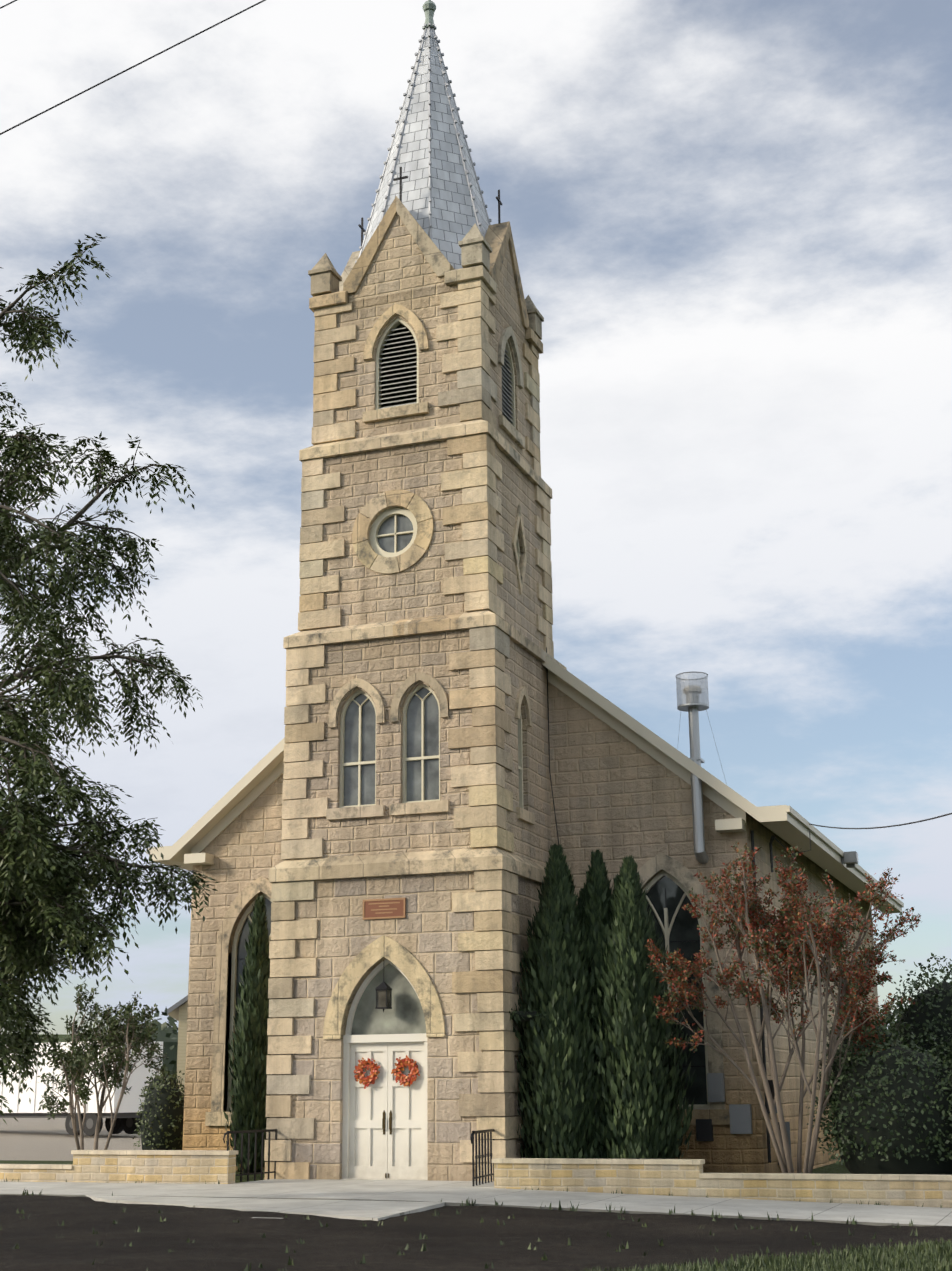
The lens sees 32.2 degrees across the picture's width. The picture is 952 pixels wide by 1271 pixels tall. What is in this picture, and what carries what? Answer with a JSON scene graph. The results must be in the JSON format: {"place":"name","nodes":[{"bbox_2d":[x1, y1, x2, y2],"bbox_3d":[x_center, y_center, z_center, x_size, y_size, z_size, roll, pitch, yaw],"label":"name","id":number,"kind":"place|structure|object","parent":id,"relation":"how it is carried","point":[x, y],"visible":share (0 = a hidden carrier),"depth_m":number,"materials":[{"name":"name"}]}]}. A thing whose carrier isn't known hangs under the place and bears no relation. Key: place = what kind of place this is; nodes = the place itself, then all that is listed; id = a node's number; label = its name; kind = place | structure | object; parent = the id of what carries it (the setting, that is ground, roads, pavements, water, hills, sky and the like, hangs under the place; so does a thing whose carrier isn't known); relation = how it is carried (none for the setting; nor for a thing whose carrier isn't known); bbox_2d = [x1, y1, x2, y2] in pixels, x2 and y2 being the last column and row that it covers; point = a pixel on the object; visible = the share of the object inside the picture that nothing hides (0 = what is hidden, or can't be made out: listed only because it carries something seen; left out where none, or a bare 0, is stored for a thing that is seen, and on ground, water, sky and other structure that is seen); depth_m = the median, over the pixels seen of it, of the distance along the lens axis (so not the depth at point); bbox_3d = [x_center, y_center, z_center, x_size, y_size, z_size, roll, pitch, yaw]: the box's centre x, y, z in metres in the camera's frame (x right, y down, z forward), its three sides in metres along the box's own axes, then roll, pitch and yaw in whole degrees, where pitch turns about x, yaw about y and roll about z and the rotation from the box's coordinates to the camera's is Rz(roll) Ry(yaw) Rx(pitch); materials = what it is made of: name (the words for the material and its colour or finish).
{"place":"outdoors","nodes":[
{"label":"outdoors","id":0,"kind":"place"},
{"bbox_2d":[0,0,265,134],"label":"overhead wires","id":1,"kind":"object","parent":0,"point":[128,68],"visible":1,"depth_m":16.29,"materials":[{"name":"black"}]},
{"bbox_2d":[182,682,768,1172],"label":"nave walls","id":2,"kind":"structure","parent":0,"point":[616,798],"depth_m":38.06,"materials":[{"name":"beige stone"}]},
{"bbox_2d":[205,853,729,1125],"bbox_3d":[-0.486,8.278,38.201,12.700,5.887,0.370,-6,-16,20],"label":"window surround","id":3,"kind":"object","parent":2,"relation":"attached to","point":[717,1113],"depth_m":39.40,"materials":[{"name":"beige stone"}]},
{"bbox_2d":[227,870,709,1111],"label":"nave windows","id":4,"kind":"structure","parent":2,"relation":"in","point":[669,897],"depth_m":36.93,"materials":[{"name":"black glass"}]},
{"bbox_2d":[146,656,903,912],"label":"roof","id":5,"kind":"structure","parent":2,"relation":"on","point":[790,825],"depth_m":39.01,"materials":[{"name":"beige stone"}]},
{"bbox_2d":[675,671,726,863],"bbox_3d":[4.990,3.001,37.194,1.106,4.276,0.995,-6,-16,20],"label":"flue pipe","id":6,"kind":"object","parent":2,"relation":"attached to","point":[693,706],"visible":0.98,"depth_m":37.13,"materials":[{"name":"grey metal"}]},
{"bbox_2d":[0,1034,951,1270],"bbox_3d":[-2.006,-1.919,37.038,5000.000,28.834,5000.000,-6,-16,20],"label":"ground","id":7,"kind":"structure","parent":0,"point":[465,1239],"depth_m":21.74,"materials":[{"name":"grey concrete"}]},
{"bbox_2d":[0,1041,162,1135],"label":"trailer","id":8,"kind":"object","parent":7,"relation":"on","point":[127,1116],"visible":0.54,"depth_m":65.25,"materials":[{"name":"white"}]},
{"bbox_2d":[37,984,168,1149],"bbox_3d":[-8.367,9.727,35.963,3.048,4.239,3.676,-6,-16,20],"label":"tree","id":9,"kind":"object","parent":7,"relation":"on","point":[81,1057],"depth_m":36.14,"materials":[{"name":"green plant"}]},
{"bbox_2d":[0,233,218,1123],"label":"tree","id":10,"kind":"object","parent":7,"relation":"on","point":[23,962],"depth_m":25.58,"materials":[{"name":"green plant"}]},
{"bbox_2d":[133,1065,184,1149],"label":"shrub","id":11,"kind":"object","parent":7,"relation":"on","point":[166,1121],"depth_m":41.67,"materials":[{"name":"green plant"}]},
{"bbox_2d":[167,995,187,1093],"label":"yellow house","id":12,"kind":"structure","parent":7,"relation":"on","point":[177,1011],"depth_m":75.42,"materials":[{"name":"beige stone"}]},
{"bbox_2d":[223,895,270,1173],"bbox_3d":[-5.193,9.339,38.873,1.416,6.461,1.435,-6,-16,20],"label":"cypress","id":13,"kind":"object","parent":7,"relation":"on","point":[250,1047],"depth_m":38.36,"materials":[{"name":"green plant"}]},
{"bbox_2d":[270,284,550,1180],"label":"tower wall","id":14,"kind":"structure","parent":7,"relation":"on","point":[428,928],"depth_m":36.31,"materials":[{"name":"beige stone"}]},
{"bbox_2d":[339,318,523,1179],"bbox_3d":[-0.707,1.878,36.782,4.362,19.475,1.735,6,-17,-21],"label":"tower joinery","id":15,"kind":"object","parent":14,"relation":"in","point":[384,1131],"visible":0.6,"depth_m":34.86,"materials":[{"name":"white wood"}]},
{"bbox_2d":[353,1055,419,1088],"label":"wreaths","id":16,"kind":"object","parent":15,"relation":"attached to","point":[409,1079],"visible":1,"depth_m":34.09,"materials":[{"name":"orange plant"}]},
{"bbox_2d":[264,196,566,1180],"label":"stone trim","id":17,"kind":"structure","parent":7,"relation":"on","point":[402,254],"depth_m":36.63,"materials":[{"name":"beige stone"}]},
{"bbox_2d":[355,0,491,268],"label":"spire","id":18,"kind":"structure","parent":17,"relation":"on","point":[429,150],"depth_m":41.41,"materials":[{"name":"silver metal"}]},
{"bbox_2d":[358,167,501,245],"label":"crosses","id":19,"kind":"object","parent":17,"relation":"on","point":[400,178],"visible":0.58,"depth_m":41.23,"materials":[{"name":"black metal"}]},
{"bbox_2d":[35,999,907,1078],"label":"distant trees","id":20,"kind":"object","parent":7,"relation":"on","point":[166,1035],"depth_m":201.38,"materials":[{"name":"green plant"}]},
{"bbox_2d":[0,1179,951,1225],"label":"walks","id":21,"kind":"structure","parent":7,"relation":"on","point":[376,1200],"depth_m":27.98,"materials":[{"name":"concrete"}]},
{"bbox_2d":[223,1129,494,1185],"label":"handrails","id":22,"kind":"object","parent":21,"relation":"on","point":[482,1156],"depth_m":32.61,"materials":[{"name":"black metal"}]},
{"bbox_2d":[0,1150,951,1207],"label":"garden walls","id":23,"kind":"structure","parent":7,"relation":"on","point":[682,1177],"depth_m":29.96,"materials":[{"name":"stone"}]},
{"bbox_2d":[0,1168,951,1270],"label":"grass tufts","id":24,"kind":"object","parent":7,"relation":"on","point":[931,1256],"visible":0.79,"depth_m":18.95,"materials":[{"name":"green plant"}]},
{"bbox_2d":[513,843,695,1158],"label":"cypress trees","id":25,"kind":"object","parent":7,"relation":"on","point":[591,1098],"depth_m":33.68,"materials":[{"name":"green plant"}]},
{"bbox_2d":[509,1004,548,1022],"bbox_3d":[0.988,7.780,33.903,1.162,0.438,0.883,-6,-16,20],"label":"sprig","id":26,"kind":"object","parent":25,"relation":"attached to","point":[516,1018],"depth_m":33.65,"materials":[{"name":"green plant"}]},
{"bbox_2d":[546,647,951,1164],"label":"utility fittings","id":27,"kind":"object","parent":7,"relation":"on","point":[740,1118],"visible":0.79,"depth_m":35.33,"materials":[{"name":"grey metal"}]},
{"bbox_2d":[644,841,920,1173],"bbox_3d":[6.097,7.425,32.219,5.088,6.770,4.463,-6,-16,20],"label":"crepe myrtle","id":28,"kind":"object","parent":7,"relation":"on","point":[836,941],"depth_m":32.10,"materials":[{"name":"brown plant"}]},
{"bbox_2d":[750,815,878,1172],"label":"nave side walls","id":29,"kind":"structure","parent":7,"relation":"on","point":[790,1089],"depth_m":40.30,"materials":[{"name":"beige stone"}]},
{"bbox_2d":[806,953,951,1174],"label":"hedge","id":30,"kind":"object","parent":7,"relation":"on","point":[916,1164],"depth_m":31.28,"materials":[{"name":"green plant"}]},
{"bbox_2d":[0,0,951,1034],"label":"sky","id":31,"kind":"structure","parent":0,"point":[730,220],"materials":[{"name":"blue"}]}
]}

